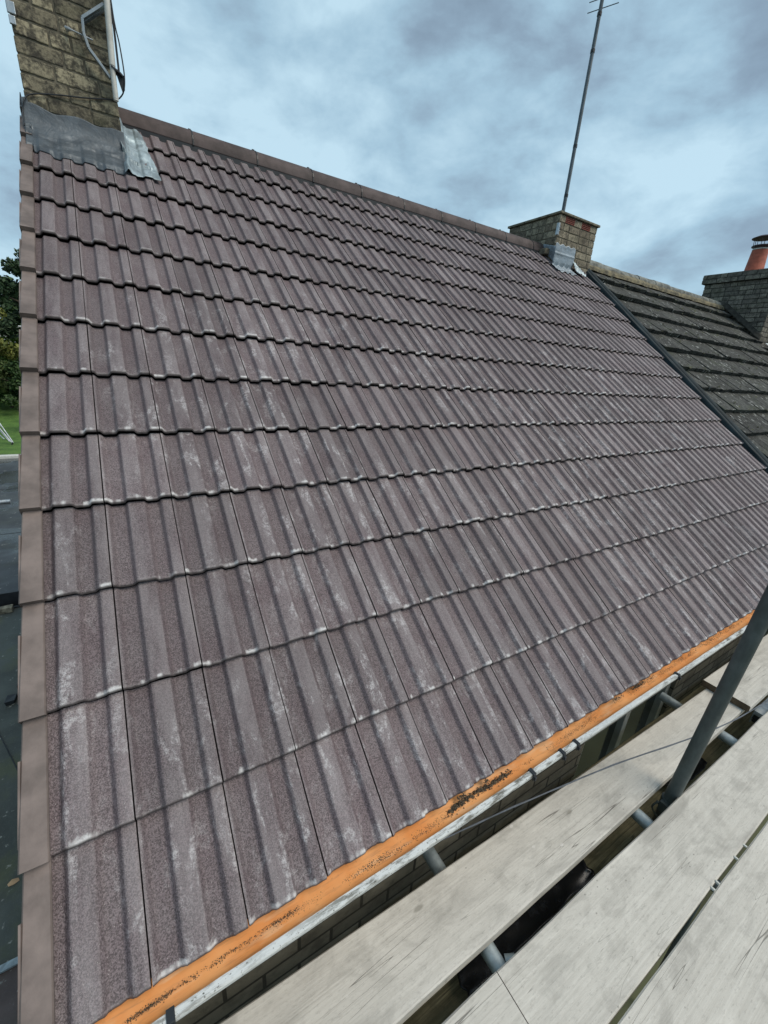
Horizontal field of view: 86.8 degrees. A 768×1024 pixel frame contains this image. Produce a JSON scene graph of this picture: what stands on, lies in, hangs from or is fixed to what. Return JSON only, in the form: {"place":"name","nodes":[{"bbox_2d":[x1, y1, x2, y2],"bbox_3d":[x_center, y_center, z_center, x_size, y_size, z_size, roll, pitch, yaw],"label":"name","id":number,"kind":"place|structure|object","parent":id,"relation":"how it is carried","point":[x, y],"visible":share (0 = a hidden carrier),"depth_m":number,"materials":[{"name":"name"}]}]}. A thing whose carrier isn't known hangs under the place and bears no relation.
{"place":"outdoors","nodes":[
{"label":"outdoors","id":0,"kind":"place"},
{"bbox_2d":[0,358,20,454],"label":"lawn","id":1,"kind":"structure","parent":0,"point":[9,419],"depth_m":18.67,"materials":[{"name":"green plant"}]},
{"bbox_2d":[0,423,13,444],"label":"clothes airer","id":2,"kind":"object","parent":1,"relation":"on","point":[9,439],"visible":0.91,"depth_m":15.81,"materials":[{"name":"metal"}]},
{"bbox_2d":[0,308,18,361],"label":"broadleaf tree","id":3,"kind":"object","parent":1,"relation":"on","point":[10,352],"visible":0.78,"depth_m":22.15,"materials":[{"name":"green plant"}]},
{"bbox_2d":[0,359,18,407],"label":"shrub","id":4,"kind":"object","parent":1,"relation":"on","point":[4,386],"visible":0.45,"depth_m":20.56,"materials":[{"name":"green plant"}]},
{"bbox_2d":[0,336,18,361],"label":"hedge","id":5,"kind":"object","parent":1,"relation":"on","point":[12,339],"visible":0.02,"depth_m":25.16,"materials":[{"name":"green plant"}]},
{"bbox_2d":[0,248,20,338],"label":"broadleaf tree","id":6,"kind":"object","parent":1,"relation":"on","point":[10,322],"visible":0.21,"depth_m":23.81,"materials":[{"name":"green plant"}]},
{"bbox_2d":[0,275,20,325],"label":"broadleaf tree","id":7,"kind":"object","parent":1,"relation":"on","point":[8,305],"visible":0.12,"depth_m":32.18,"materials":[{"name":"green plant"}]},
{"bbox_2d":[0,361,21,405],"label":"shrub","id":8,"kind":"object","parent":1,"relation":"on","point":[12,368],"visible":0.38,"depth_m":20.16,"materials":[{"name":"green plant"}]},
{"bbox_2d":[0,0,767,318],"label":"sky","id":9,"kind":"structure","parent":0,"point":[466,109],"materials":[{"name":"blue"}]},
{"bbox_2d":[589,234,767,458],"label":"terraced house","id":10,"kind":"structure","parent":0,"point":[712,340],"depth_m":5.76,"materials":[{"name":"tile"}]},
{"bbox_2d":[610,399,767,1023],"bbox_3d":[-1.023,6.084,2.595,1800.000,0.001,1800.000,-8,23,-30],"label":"ground","id":11,"kind":"structure","parent":0,"point":[626,1006],"depth_m":5.01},
{"bbox_2d":[0,454,21,606],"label":"flat roof garage","id":12,"kind":"structure","parent":11,"relation":"on","point":[10,522],"depth_m":7.98,"materials":[{"name":"grey fabric"}]},
{"bbox_2d":[0,499,10,503],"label":"metal pole","id":13,"kind":"object","parent":12,"relation":"on","point":[5,501],"visible":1,"depth_m":9.21,"materials":[{"name":"metal"}]},
{"bbox_2d":[0,605,22,1023],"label":"flat roof extension","id":14,"kind":"object","parent":11,"relation":"on","point":[10,759],"visible":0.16,"depth_m":3.34,"materials":[{"name":"grey fabric"}]},
{"bbox_2d":[0,604,13,614],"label":"brick","id":15,"kind":"object","parent":14,"relation":"on","point":[6,609],"visible":1,"depth_m":5.80,"materials":[{"name":"concrete"}]},
{"bbox_2d":[4,683,17,705],"bbox_3d":[-4.145,1.919,4.645,0.107,0.084,0.710,-5,22,-24],"label":"timber offcut","id":16,"kind":"object","parent":14,"relation":"on","point":[10,699],"visible":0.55,"depth_m":4.38,"materials":[{"name":"black wood"}]},
{"bbox_2d":[7,878,18,886],"bbox_3d":[-2.688,2.681,2.945,0.045,0.008,0.060,17,23,31],"label":"fallen leaf","id":17,"kind":"object","parent":14,"relation":"on","point":[13,881],"visible":1,"depth_m":2.94,"materials":[{"name":"brown plant"}]},
{"bbox_2d":[5,0,767,1023],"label":"brick house","id":18,"kind":"structure","parent":11,"relation":"on","point":[361,526],"depth_m":1.71,"materials":[{"name":"tile"}]},
{"bbox_2d":[64,0,123,101],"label":"aerial pole","id":19,"kind":"object","parent":18,"relation":"attached to","point":[94,12],"visible":1,"depth_m":2.27,"materials":[{"name":"white metal"}]},
{"bbox_2d":[22,0,124,125],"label":"aerial cable","id":20,"kind":"object","parent":19,"relation":"attached to","point":[25,96],"visible":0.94,"depth_m":2.29,"materials":[{"name":"black plastic"}]},
{"bbox_2d":[125,621,741,1022],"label":"gutter debris","id":21,"kind":"object","parent":18,"relation":"in","point":[462,801],"visible":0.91,"depth_m":1.29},
{"bbox_2d":[562,0,618,210],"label":"tv aerial","id":22,"kind":"object","parent":18,"relation":"attached to","point":[599,15],"visible":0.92,"depth_m":4.59,"materials":[{"name":"grey metal"}]},
{"bbox_2d":[573,684,670,778],"bbox_3d":[1.345,1.593,2.503,0.950,1.105,0.065,-8,23,-30],"label":"window","id":23,"kind":"structure","parent":18,"relation":"in","point":[598,746],"depth_m":2.39,"materials":[{"name":"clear glass"}]},
{"bbox_2d":[422,585,767,973],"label":"tube scaffold","id":24,"kind":"object","parent":11,"relation":"on","point":[740,659],"visible":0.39,"depth_m":1.48,"materials":[{"name":"metal"}]},
{"bbox_2d":[219,688,743,1023],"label":"scaffold board","id":25,"kind":"object","parent":24,"relation":"on","point":[403,960],"visible":0.82,"depth_m":1.27,"materials":[{"name":"beige wood"}]},
{"bbox_2d":[701,634,767,711],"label":"scaffold board","id":26,"kind":"object","parent":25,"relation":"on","point":[751,692],"visible":0.58,"depth_m":2.26,"materials":[{"name":"beige wood"}]},
{"bbox_2d":[442,972,527,1023],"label":"scaffold board","id":27,"kind":"object","parent":24,"relation":"on","point":[489,1000],"visible":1,"depth_m":1.06,"materials":[{"name":"grey wood"}]},
{"bbox_2d":[403,695,767,1023],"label":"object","id":28,"kind":"object","parent":24,"relation":"on","point":[445,1001],"visible":0.06,"depth_m":1.74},
{"bbox_2d":[457,859,594,996],"bbox_3d":[0.526,1.465,1.475,0.683,0.024,0.097,-8,23,-30],"label":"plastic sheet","id":29,"kind":"object","parent":28,"relation":"on","point":[474,974],"visible":0.62,"depth_m":1.46,"materials":[{"name":"black plastic"}]},
{"bbox_2d":[665,758,706,785],"bbox_3d":[1.528,1.323,2.065,0.350,0.020,0.080,-8,23,-30],"label":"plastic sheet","id":30,"kind":"object","parent":28,"relation":"on","point":[701,765],"visible":0.2,"depth_m":2.10,"materials":[{"name":"black plastic"}]},
{"bbox_2d":[443,700,767,839],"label":"cable","id":31,"kind":"object","parent":24,"relation":"attached to","point":[507,809],"visible":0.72,"depth_m":1.58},
{"bbox_2d":[496,711,767,1023],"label":"scaffold board","id":32,"kind":"object","parent":24,"relation":"on","point":[594,949],"visible":1,"depth_m":1.30,"materials":[{"name":"beige wood"}]},
{"bbox_2d":[710,844,746,890],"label":"tape scraps","id":33,"kind":"object","parent":32,"relation":"on","point":[716,881],"visible":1,"depth_m":1.37,"materials":[{"name":"white plastic"}]},
{"bbox_2d":[572,685,705,780],"bbox_3d":[1.147,1.370,2.042,5.500,0.041,0.217,-8,23,-30],"label":"scaffold board","id":34,"kind":"object","parent":24,"relation":"on","point":[701,688],"visible":0.12,"depth_m":2.41,"materials":[{"name":"grey wood"}]},
{"bbox_2d":[617,821,767,1023],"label":"scaffold board","id":35,"kind":"object","parent":24,"relation":"on","point":[713,968],"visible":1,"depth_m":1.17,"materials":[{"name":"beige wood"}]},
{"bbox_2d":[749,698,767,722],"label":"scaffold pole","id":36,"kind":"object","parent":24,"relation":"attached to","point":[759,713],"depth_m":2.15,"materials":[{"name":"metal"}]}
]}

